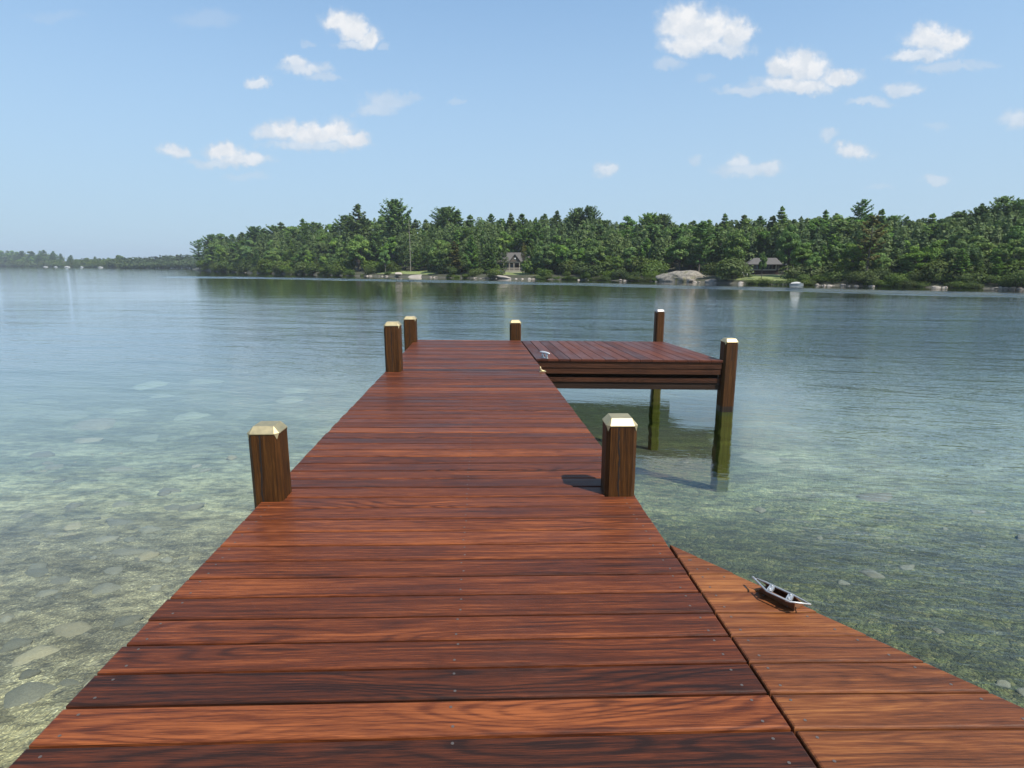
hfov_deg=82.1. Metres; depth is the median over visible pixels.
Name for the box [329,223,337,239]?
spruce tree
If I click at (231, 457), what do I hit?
lake stone
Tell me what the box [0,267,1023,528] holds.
water
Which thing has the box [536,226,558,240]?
broadleaf tree
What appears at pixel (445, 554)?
dock walkway
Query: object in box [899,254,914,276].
spruce tree
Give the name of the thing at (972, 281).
shrub
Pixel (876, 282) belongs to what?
shrub
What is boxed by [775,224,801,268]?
broadleaf tree
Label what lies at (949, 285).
shrub
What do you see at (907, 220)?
spruce tree
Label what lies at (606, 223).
pine tree
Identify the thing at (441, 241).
broadleaf tree
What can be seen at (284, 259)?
pine tree
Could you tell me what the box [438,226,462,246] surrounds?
broadleaf tree
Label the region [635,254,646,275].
spruce tree
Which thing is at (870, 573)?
lake stone
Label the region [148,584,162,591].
lake stone
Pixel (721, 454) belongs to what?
dock post
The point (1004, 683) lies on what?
lake stone
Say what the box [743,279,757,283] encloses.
shrub
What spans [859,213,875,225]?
pine tree
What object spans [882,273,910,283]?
shrub
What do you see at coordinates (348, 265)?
shrub
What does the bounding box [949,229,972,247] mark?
broadleaf tree
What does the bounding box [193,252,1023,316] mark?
hill
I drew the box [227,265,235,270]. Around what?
shrub
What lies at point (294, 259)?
broadleaf tree
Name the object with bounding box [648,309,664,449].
dock post
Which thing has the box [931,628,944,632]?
lake stone
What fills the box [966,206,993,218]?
pine tree
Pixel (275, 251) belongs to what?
broadleaf tree
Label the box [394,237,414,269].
broadleaf tree
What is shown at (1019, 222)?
broadleaf tree
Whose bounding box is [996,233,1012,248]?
pine tree
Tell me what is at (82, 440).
lake stone
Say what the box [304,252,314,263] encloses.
broadleaf tree
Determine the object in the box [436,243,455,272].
broadleaf tree
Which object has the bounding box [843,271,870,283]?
shrub
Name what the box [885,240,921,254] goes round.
broadleaf tree
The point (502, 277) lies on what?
shore rock
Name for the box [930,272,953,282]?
shrub
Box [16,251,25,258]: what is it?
pine tree
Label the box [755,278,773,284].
shrub
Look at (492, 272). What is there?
shrub
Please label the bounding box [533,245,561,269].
broadleaf tree
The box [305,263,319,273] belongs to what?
shrub
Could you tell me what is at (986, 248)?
broadleaf tree
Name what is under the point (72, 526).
lake stone
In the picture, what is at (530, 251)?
pine tree
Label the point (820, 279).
shrub
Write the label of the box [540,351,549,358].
cleat
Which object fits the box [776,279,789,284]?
shrub
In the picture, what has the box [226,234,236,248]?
pine tree
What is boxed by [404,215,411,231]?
pine tree
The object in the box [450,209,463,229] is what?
spruce tree
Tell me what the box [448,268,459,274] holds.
shrub
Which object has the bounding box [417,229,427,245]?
pine tree
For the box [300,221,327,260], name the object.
pine tree
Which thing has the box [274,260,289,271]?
shrub
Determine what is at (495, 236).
pine tree
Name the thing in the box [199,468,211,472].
lake stone
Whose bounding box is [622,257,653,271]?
shrub
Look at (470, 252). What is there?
pine tree
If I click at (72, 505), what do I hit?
lake stone
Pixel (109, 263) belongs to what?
shrub
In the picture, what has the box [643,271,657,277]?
shrub
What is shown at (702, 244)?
pine tree
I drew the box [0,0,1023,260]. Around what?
sky
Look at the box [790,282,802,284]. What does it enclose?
covered boat
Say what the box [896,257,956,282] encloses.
shrub
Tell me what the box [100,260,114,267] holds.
shrub
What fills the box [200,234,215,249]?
pine tree
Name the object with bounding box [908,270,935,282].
shrub
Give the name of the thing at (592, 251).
broadleaf tree
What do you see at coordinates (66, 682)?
lake stone
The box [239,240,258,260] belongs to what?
broadleaf tree
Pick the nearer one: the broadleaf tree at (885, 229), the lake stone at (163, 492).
the lake stone at (163, 492)
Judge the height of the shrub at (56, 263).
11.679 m
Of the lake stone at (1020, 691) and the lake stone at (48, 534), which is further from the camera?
the lake stone at (48, 534)
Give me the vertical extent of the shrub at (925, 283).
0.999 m
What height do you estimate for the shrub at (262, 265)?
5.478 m
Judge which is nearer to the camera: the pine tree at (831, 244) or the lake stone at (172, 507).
the lake stone at (172, 507)
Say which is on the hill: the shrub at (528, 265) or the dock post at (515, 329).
the shrub at (528, 265)
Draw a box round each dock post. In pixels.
[247,421,291,507]
[383,321,402,371]
[403,316,417,349]
[509,320,520,340]
[601,413,637,496]
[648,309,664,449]
[710,338,738,491]
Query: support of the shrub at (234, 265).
on the hill
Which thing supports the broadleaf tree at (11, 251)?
on the far land
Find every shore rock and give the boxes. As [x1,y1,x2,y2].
[494,275,510,278]
[705,279,717,282]
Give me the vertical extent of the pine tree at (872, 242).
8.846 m
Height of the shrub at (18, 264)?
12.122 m
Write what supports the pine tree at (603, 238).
on the hill
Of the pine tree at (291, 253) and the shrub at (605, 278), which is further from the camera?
the pine tree at (291, 253)
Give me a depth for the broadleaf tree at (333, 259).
154.67 m
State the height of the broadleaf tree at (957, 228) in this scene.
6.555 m
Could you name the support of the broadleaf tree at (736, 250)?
on the hill
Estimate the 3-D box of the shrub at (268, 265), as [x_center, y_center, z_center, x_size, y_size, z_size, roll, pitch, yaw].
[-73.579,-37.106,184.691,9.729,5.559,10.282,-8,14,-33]
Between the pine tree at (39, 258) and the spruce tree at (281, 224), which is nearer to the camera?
the spruce tree at (281, 224)
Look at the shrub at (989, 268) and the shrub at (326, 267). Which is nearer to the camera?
the shrub at (989, 268)
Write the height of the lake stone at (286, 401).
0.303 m
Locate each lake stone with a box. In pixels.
[0,613,13,618]
[0,615,14,622]
[0,638,32,652]
[4,682,57,708]
[12,645,59,666]
[19,669,40,679]
[24,568,47,576]
[26,562,47,570]
[28,451,54,457]
[28,541,39,544]
[28,696,40,703]
[34,589,58,597]
[44,464,63,469]
[44,532,58,536]
[47,410,88,419]
[49,576,70,583]
[52,621,91,636]
[53,478,65,482]
[57,678,79,685]
[63,522,81,529]
[64,502,82,508]
[64,533,76,535]
[70,418,115,429]
[74,438,103,442]
[92,582,122,594]
[95,536,118,542]
[103,466,132,470]
[103,566,122,574]
[107,518,133,525]
[110,548,149,555]
[111,408,146,413]
[112,501,134,507]
[112,615,143,626]
[123,537,134,542]
[129,434,158,441]
[134,381,167,389]
[137,551,159,561]
[138,525,161,532]
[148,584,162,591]
[149,394,173,397]
[157,490,170,495]
[158,488,181,492]
[160,557,171,562]
[164,504,180,510]
[174,412,210,420]
[178,503,204,511]
[189,379,223,383]
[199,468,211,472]
[226,455,236,459]
[275,397,304,403]
[282,388,309,393]
[739,453,781,463]
[752,507,765,512]
[838,580,849,585]
[855,492,891,501]
[858,569,884,578]
[898,564,914,569]
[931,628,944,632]
[970,510,985,513]
[995,680,1010,687]
[1014,687,1023,695]
[1016,533,1023,540]
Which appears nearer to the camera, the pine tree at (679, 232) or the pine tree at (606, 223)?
the pine tree at (679, 232)
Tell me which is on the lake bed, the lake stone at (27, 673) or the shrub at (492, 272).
the lake stone at (27, 673)
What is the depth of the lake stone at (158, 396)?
20.90 m
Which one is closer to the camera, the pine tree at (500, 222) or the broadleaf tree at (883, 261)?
the broadleaf tree at (883, 261)
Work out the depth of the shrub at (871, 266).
77.95 m
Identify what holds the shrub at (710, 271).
on the hill
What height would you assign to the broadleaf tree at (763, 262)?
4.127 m
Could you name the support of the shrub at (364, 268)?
on the hill
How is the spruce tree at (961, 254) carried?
on the hill
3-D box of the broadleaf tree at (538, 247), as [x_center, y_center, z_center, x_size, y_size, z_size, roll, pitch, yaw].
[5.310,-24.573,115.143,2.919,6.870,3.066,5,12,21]
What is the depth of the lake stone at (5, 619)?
6.23 m
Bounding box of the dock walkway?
[9,340,816,767]
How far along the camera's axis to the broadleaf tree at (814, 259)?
81.14 m
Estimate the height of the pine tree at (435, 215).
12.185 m
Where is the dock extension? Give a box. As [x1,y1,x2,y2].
[670,545,1023,767]
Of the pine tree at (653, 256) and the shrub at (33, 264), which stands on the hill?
the pine tree at (653, 256)
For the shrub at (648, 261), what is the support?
on the hill
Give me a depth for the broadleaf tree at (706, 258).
102.46 m
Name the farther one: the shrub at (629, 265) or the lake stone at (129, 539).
the shrub at (629, 265)
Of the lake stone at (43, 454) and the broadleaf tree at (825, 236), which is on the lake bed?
the lake stone at (43, 454)
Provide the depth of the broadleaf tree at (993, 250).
72.60 m
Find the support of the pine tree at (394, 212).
on the hill
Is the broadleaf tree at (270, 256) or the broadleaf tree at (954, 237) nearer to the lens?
the broadleaf tree at (954, 237)
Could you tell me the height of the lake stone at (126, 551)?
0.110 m
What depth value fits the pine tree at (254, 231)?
219.01 m
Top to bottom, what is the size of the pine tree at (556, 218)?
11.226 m
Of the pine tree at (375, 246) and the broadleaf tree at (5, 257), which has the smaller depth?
the pine tree at (375, 246)
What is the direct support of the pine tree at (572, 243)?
on the hill
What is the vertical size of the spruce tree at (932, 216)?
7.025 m
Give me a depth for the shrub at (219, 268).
227.53 m
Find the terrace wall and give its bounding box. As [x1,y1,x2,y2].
[498,270,520,272]
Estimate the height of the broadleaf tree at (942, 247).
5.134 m
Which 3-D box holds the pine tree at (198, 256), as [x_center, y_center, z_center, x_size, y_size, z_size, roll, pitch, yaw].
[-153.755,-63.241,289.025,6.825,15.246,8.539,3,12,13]
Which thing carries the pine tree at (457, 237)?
on the hill
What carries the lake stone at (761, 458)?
on the lake bed
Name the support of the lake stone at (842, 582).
on the lake bed
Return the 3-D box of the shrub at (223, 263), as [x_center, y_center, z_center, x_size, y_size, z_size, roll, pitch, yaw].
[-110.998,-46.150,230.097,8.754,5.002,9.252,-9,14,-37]
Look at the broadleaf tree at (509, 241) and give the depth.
133.98 m
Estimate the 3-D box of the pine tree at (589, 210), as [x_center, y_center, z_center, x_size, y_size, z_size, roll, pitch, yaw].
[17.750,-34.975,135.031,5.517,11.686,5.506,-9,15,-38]
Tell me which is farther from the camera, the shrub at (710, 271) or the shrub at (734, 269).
the shrub at (710, 271)
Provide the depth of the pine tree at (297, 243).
187.08 m
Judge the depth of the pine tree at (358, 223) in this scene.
164.81 m
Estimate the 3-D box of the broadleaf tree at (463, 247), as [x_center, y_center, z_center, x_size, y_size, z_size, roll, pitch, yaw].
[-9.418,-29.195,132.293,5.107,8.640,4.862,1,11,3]
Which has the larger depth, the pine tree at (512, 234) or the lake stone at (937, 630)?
the pine tree at (512, 234)
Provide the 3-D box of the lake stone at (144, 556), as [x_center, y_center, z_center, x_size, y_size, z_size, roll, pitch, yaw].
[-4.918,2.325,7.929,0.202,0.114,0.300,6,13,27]
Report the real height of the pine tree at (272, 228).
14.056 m
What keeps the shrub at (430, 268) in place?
on the hill
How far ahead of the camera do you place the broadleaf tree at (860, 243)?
86.33 m
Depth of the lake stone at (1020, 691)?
5.21 m
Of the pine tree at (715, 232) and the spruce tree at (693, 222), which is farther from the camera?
the spruce tree at (693, 222)
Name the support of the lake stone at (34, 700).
on the lake bed
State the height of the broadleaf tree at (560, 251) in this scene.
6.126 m
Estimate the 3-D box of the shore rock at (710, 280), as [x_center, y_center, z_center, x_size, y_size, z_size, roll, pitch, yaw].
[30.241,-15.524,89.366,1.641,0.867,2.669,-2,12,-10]
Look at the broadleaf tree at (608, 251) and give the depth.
114.60 m
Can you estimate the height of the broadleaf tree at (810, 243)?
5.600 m
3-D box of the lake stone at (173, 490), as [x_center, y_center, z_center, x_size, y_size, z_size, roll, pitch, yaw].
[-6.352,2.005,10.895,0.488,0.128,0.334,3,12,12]
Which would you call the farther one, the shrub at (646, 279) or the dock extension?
the shrub at (646, 279)
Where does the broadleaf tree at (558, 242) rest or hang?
on the hill
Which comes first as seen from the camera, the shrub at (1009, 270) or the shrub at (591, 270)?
the shrub at (1009, 270)
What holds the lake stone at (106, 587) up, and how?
on the lake bed
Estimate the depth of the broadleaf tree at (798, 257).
84.27 m
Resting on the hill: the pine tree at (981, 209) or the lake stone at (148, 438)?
the pine tree at (981, 209)
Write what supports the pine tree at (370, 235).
on the hill
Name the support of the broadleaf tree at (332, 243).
on the hill
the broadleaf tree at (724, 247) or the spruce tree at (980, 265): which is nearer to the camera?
the spruce tree at (980, 265)
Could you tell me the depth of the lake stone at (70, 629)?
5.99 m
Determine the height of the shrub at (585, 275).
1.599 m
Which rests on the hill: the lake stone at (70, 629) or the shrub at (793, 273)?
the shrub at (793, 273)
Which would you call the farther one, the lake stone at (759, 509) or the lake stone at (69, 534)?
the lake stone at (759, 509)
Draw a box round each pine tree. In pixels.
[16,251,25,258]
[26,251,34,260]
[34,254,42,261]
[48,253,55,261]
[190,239,204,269]
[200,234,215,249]
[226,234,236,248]
[227,243,239,253]
[236,232,246,256]
[236,240,247,251]
[245,226,268,241]
[251,234,265,260]
[251,251,259,265]
[255,228,270,246]
[262,224,282,239]
[279,234,293,255]
[281,253,288,261]
[284,244,297,262]
[293,234,303,251]
[299,234,314,244]
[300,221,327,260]
[332,214,356,232]
[341,204,373,240]
[342,227,370,238]
[365,232,382,262]
[367,232,378,259]
[378,198,412,264]
[402,225,415,262]
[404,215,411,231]
[411,246,423,270]
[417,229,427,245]
[424,228,439,243]
[429,206,460,226]
[437,206,459,227]
[452,230,462,260]
[454,227,485,244]
[456,248,464,272]
[464,235,478,271]
[466,246,480,268]
[479,236,489,263]
[483,214,495,235]
[485,237,497,269]
[487,229,503,262]
[496,218,506,227]
[500,243,508,269]
[510,231,521,252]
[513,213,531,251]
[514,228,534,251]
[520,243,526,262]
[525,239,534,273]
[526,224,547,249]
[535,213,549,245]
[546,210,563,232]
[566,207,585,230]
[567,238,578,260]
[579,205,602,223]
[588,224,614,244]
[598,219,616,229]
[600,232,618,248]
[618,229,636,246]
[637,238,649,258]
[639,211,660,229]
[640,224,668,246]
[649,242,661,261]
[654,213,672,236]
[663,227,691,267]
[684,221,715,271]
[706,227,724,240]
[709,234,725,264]
[735,215,750,231]
[753,230,772,252]
[756,216,766,227]
[763,225,781,262]
[806,218,833,239]
[819,246,831,265]
[820,221,862,238]
[821,234,840,256]
[839,219,869,229]
[848,199,873,221]
[852,215,888,270]
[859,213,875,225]
[864,244,876,269]
[882,214,906,225]
[908,230,931,244]
[921,223,953,240]
[960,210,967,219]
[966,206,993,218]
[972,203,988,226]
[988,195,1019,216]
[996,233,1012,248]
[1004,198,1023,214]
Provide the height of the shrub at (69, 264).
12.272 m
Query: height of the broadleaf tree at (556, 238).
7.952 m
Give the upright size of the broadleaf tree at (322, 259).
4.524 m
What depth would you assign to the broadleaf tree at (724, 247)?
98.89 m
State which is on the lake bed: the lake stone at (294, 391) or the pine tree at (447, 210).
the lake stone at (294, 391)
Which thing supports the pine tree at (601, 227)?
on the hill
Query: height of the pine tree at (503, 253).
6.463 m
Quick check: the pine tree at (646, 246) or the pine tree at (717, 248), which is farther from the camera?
the pine tree at (646, 246)
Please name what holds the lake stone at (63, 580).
on the lake bed
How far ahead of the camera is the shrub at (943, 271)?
70.47 m
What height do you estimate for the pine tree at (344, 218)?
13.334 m
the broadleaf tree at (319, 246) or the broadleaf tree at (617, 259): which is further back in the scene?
the broadleaf tree at (319, 246)
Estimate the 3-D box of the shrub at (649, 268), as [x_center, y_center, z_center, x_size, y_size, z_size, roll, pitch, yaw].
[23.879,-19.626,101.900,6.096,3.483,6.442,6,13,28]
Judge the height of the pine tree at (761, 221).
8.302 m
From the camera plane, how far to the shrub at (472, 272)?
121.57 m
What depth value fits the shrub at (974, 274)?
68.64 m
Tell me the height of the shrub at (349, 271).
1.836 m
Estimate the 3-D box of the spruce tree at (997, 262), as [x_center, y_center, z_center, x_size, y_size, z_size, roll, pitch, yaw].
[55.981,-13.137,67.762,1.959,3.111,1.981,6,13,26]
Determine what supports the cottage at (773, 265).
on the hill
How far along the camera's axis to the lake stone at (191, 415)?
17.50 m
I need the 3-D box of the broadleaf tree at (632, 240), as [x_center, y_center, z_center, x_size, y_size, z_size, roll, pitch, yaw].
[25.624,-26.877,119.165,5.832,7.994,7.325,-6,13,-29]
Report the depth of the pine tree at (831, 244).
86.97 m
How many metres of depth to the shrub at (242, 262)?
204.73 m
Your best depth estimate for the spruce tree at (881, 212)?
99.90 m
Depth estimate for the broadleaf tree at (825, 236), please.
94.25 m
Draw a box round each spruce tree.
[243,254,252,269]
[275,222,285,241]
[298,218,308,254]
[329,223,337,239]
[411,219,420,254]
[421,219,429,231]
[443,241,464,273]
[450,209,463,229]
[465,214,475,234]
[479,247,496,272]
[504,213,514,233]
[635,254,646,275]
[690,220,699,229]
[719,213,730,230]
[765,215,776,255]
[772,206,787,256]
[821,209,829,224]
[874,209,885,230]
[889,247,900,270]
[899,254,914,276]
[901,216,910,225]
[924,213,936,223]
[948,248,972,282]
[973,261,984,279]
[986,256,1003,281]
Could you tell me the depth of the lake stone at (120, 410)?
18.51 m
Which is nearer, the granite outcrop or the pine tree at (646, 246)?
the granite outcrop
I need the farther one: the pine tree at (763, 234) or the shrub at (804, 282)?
the pine tree at (763, 234)
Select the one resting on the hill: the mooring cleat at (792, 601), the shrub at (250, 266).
the shrub at (250, 266)
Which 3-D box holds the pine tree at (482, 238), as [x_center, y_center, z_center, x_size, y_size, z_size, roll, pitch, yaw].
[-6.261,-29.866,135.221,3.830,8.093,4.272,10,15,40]
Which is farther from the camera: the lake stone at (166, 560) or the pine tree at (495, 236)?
the pine tree at (495, 236)
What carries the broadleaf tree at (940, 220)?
on the hill
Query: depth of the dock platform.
10.95 m
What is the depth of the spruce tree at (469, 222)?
153.14 m
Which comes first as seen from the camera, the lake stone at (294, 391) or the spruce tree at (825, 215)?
the lake stone at (294, 391)
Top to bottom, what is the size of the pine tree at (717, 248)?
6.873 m
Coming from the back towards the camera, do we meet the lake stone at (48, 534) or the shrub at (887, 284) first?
the shrub at (887, 284)
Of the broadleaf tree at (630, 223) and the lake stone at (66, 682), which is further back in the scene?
the broadleaf tree at (630, 223)
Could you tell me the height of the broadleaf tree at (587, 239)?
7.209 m
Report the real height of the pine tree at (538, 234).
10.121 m
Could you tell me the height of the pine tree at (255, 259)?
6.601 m
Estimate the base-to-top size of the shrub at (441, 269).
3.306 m
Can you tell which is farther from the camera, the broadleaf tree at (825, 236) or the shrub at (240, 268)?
the shrub at (240, 268)
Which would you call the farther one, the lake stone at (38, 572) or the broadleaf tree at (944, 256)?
the broadleaf tree at (944, 256)
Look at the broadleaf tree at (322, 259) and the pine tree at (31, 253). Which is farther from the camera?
the pine tree at (31, 253)
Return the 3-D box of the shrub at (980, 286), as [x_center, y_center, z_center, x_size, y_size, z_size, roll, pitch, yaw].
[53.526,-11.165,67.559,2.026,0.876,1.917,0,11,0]
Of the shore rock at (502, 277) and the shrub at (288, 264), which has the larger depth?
the shrub at (288, 264)
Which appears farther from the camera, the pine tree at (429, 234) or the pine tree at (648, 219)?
the pine tree at (429, 234)
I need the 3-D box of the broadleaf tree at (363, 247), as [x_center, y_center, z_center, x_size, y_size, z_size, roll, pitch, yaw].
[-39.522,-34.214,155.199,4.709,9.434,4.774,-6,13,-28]
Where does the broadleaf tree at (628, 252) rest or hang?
on the hill
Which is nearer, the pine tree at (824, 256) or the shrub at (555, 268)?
the pine tree at (824, 256)
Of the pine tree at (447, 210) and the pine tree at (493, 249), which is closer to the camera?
the pine tree at (493, 249)
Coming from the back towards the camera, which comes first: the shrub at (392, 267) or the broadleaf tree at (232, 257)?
the broadleaf tree at (232, 257)
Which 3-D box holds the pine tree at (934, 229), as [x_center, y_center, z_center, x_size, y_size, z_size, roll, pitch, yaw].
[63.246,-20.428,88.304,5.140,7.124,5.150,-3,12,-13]
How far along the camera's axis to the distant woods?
506.36 m
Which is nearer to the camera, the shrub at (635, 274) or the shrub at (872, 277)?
the shrub at (872, 277)
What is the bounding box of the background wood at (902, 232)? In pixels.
[202,207,1023,268]
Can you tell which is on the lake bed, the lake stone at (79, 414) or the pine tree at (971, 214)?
the lake stone at (79, 414)
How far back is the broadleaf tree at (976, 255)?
70.93 m
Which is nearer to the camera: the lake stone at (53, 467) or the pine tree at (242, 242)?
the lake stone at (53, 467)
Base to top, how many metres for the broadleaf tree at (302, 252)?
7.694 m
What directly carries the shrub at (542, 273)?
on the hill
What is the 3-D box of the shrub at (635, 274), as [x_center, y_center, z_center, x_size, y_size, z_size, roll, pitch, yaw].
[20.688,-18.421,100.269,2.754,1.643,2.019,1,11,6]
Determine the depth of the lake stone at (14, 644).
5.71 m
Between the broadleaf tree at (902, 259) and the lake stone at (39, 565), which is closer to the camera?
the lake stone at (39, 565)
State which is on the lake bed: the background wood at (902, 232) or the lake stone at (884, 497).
the lake stone at (884, 497)
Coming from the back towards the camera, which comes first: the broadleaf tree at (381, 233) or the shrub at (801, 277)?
the broadleaf tree at (381, 233)
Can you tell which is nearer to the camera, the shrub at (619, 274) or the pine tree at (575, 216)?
the shrub at (619, 274)
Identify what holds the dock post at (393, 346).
on the lake bed
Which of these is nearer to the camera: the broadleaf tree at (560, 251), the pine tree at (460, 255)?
the broadleaf tree at (560, 251)
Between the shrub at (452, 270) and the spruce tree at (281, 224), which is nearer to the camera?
the shrub at (452, 270)
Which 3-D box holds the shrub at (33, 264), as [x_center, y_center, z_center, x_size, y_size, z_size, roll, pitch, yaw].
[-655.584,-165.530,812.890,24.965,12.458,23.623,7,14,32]
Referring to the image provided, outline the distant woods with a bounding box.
[80,254,208,267]
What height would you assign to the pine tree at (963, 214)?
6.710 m
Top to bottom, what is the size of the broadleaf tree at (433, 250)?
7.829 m
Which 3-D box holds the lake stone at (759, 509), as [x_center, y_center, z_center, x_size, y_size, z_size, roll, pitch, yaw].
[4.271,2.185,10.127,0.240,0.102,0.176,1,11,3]
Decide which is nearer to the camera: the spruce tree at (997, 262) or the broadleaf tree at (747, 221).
the spruce tree at (997, 262)
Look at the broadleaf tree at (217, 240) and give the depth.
259.15 m
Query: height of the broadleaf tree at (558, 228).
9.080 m
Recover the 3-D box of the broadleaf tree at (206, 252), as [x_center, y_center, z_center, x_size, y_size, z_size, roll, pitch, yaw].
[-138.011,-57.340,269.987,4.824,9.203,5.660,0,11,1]
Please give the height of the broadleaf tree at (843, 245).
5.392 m
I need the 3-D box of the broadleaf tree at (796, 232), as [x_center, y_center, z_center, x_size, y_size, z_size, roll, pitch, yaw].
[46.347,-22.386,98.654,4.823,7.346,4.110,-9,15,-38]
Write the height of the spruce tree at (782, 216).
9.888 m
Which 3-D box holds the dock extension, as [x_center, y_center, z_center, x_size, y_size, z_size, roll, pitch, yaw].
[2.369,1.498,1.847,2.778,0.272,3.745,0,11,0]
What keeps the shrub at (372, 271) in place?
on the hill
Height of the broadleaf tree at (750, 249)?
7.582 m
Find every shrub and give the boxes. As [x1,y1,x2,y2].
[13,260,24,266]
[26,260,38,266]
[49,260,64,265]
[66,259,79,266]
[80,259,92,264]
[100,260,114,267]
[105,258,118,267]
[195,259,208,267]
[211,263,226,271]
[217,260,232,269]
[226,262,238,271]
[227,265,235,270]
[235,263,252,272]
[237,258,253,272]
[245,262,256,269]
[257,258,273,269]
[261,258,284,270]
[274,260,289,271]
[278,265,293,271]
[282,260,294,268]
[294,261,307,273]
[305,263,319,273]
[323,261,333,271]
[329,260,356,274]
[343,269,355,274]
[360,260,380,269]
[363,267,378,274]
[364,260,387,272]
[380,260,401,271]
[427,264,441,271]
[434,262,454,273]
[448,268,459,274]
[467,267,483,275]
[485,268,505,277]
[519,258,553,274]
[535,268,553,276]
[551,263,560,272]
[558,260,573,274]
[561,259,590,274]
[572,261,603,276]
[580,272,590,278]
[598,256,624,272]
[599,269,615,277]
[601,275,613,280]
[608,263,629,273]
[611,268,630,279]
[619,256,647,273]
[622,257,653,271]
[625,271,640,279]
[626,275,639,280]
[627,258,661,273]
[634,261,669,275]
[640,277,652,280]
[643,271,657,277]
[700,262,720,274]
[715,256,754,279]
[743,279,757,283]
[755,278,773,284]
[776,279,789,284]
[779,262,823,278]
[797,274,811,280]
[798,279,815,284]
[809,260,839,277]
[811,275,826,282]
[820,268,850,282]
[831,258,861,272]
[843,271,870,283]
[844,261,900,274]
[849,260,889,275]
[855,269,879,285]
[868,279,886,286]
[871,267,895,281]
[876,280,894,286]
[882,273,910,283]
[886,255,903,272]
[895,280,915,286]
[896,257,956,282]
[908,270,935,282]
[916,281,931,286]
[922,260,977,281]
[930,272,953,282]
[943,282,954,287]
[944,272,969,281]
[952,270,989,284]
[952,281,975,288]
[967,280,981,287]
[967,283,984,288]
[977,263,1019,277]
[982,274,995,283]
[988,260,1023,277]
[990,275,1015,286]
[998,257,1023,272]
[1001,271,1023,286]
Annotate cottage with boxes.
[501,253,529,269]
[746,258,782,274]
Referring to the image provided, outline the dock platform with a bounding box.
[521,341,722,389]
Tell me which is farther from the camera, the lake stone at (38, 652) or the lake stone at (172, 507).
the lake stone at (172, 507)
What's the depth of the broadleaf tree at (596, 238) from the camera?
125.60 m
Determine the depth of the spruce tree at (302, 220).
191.41 m
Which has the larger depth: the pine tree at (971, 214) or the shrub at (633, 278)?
the shrub at (633, 278)
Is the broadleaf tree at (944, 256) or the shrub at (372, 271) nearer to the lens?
the broadleaf tree at (944, 256)
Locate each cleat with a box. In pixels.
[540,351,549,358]
[752,576,810,610]
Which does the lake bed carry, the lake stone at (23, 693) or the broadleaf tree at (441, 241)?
the lake stone at (23, 693)
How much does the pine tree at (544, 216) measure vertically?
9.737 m
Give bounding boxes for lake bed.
[0,276,1023,767]
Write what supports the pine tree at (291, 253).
on the hill
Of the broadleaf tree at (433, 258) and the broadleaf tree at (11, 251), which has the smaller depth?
the broadleaf tree at (433, 258)
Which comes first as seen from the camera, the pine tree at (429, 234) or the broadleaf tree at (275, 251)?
the pine tree at (429, 234)
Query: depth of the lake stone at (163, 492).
10.67 m
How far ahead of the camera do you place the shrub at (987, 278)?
67.59 m
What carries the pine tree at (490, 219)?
on the hill
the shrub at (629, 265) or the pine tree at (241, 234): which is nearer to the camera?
the shrub at (629, 265)
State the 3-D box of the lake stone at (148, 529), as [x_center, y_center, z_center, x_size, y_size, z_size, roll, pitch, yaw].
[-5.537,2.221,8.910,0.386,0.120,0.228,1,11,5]
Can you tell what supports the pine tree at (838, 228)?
on the hill
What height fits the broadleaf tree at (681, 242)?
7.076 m
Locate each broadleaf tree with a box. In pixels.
[2,253,13,261]
[6,250,18,259]
[204,249,209,257]
[206,252,217,263]
[207,233,224,255]
[214,245,228,260]
[227,252,237,263]
[234,255,241,263]
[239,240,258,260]
[262,250,277,263]
[267,240,281,249]
[269,244,288,260]
[282,226,302,244]
[289,254,300,264]
[297,245,317,261]
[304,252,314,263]
[307,234,328,251]
[314,242,329,260]
[315,224,335,240]
[318,256,327,265]
[325,249,336,261]
[328,256,339,263]
[329,234,349,257]
[336,247,350,262]
[345,235,370,271]
[354,236,369,267]
[363,216,387,234]
[371,230,388,244]
[379,237,397,262]
[379,250,389,270]
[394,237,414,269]
[419,244,434,264]
[428,240,447,268]
[430,254,440,272]
[435,239,451,248]
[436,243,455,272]
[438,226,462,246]
[459,234,480,259]
[495,231,516,259]
[533,241,546,267]
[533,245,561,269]
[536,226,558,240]
[545,235,571,251]
[554,244,568,266]
[555,217,574,237]
[557,231,579,250]
[563,244,579,264]
[576,248,585,264]
[579,224,599,240]
[579,238,597,247]
[583,240,606,268]
[595,245,611,256]
[604,245,622,257]
[611,255,623,269]
[619,215,637,232]
[622,247,636,261]
[625,258,636,271]
[630,231,655,258]
[661,247,674,272]
[669,236,690,270]
[675,237,699,269]
[696,243,713,271]
[722,239,742,253]
[724,229,749,260]
[740,218,762,231]
[745,227,766,258]
[759,252,767,277]
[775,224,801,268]
[775,228,802,257]
[789,243,812,269]
[796,240,819,267]
[806,252,821,272]
[817,234,839,244]
[828,247,843,266]
[831,214,848,220]
[836,241,855,258]
[838,243,866,269]
[854,235,875,254]
[867,226,893,240]
[872,253,891,268]
[879,232,904,247]
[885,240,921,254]
[897,255,914,270]
[903,246,932,270]
[921,240,946,251]
[921,242,943,262]
[930,219,946,228]
[935,227,961,239]
[937,252,950,267]
[944,211,961,220]
[945,241,985,270]
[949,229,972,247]
[965,235,998,259]
[970,220,1007,235]
[988,244,1012,264]
[990,239,1023,268]
[1002,225,1023,247]
[1015,218,1023,230]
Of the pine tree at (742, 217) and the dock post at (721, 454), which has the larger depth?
the pine tree at (742, 217)
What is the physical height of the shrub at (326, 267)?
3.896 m
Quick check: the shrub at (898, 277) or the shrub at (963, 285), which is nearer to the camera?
the shrub at (963, 285)
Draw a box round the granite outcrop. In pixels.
[655,270,705,281]
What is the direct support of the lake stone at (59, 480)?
on the lake bed
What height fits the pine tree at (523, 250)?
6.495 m

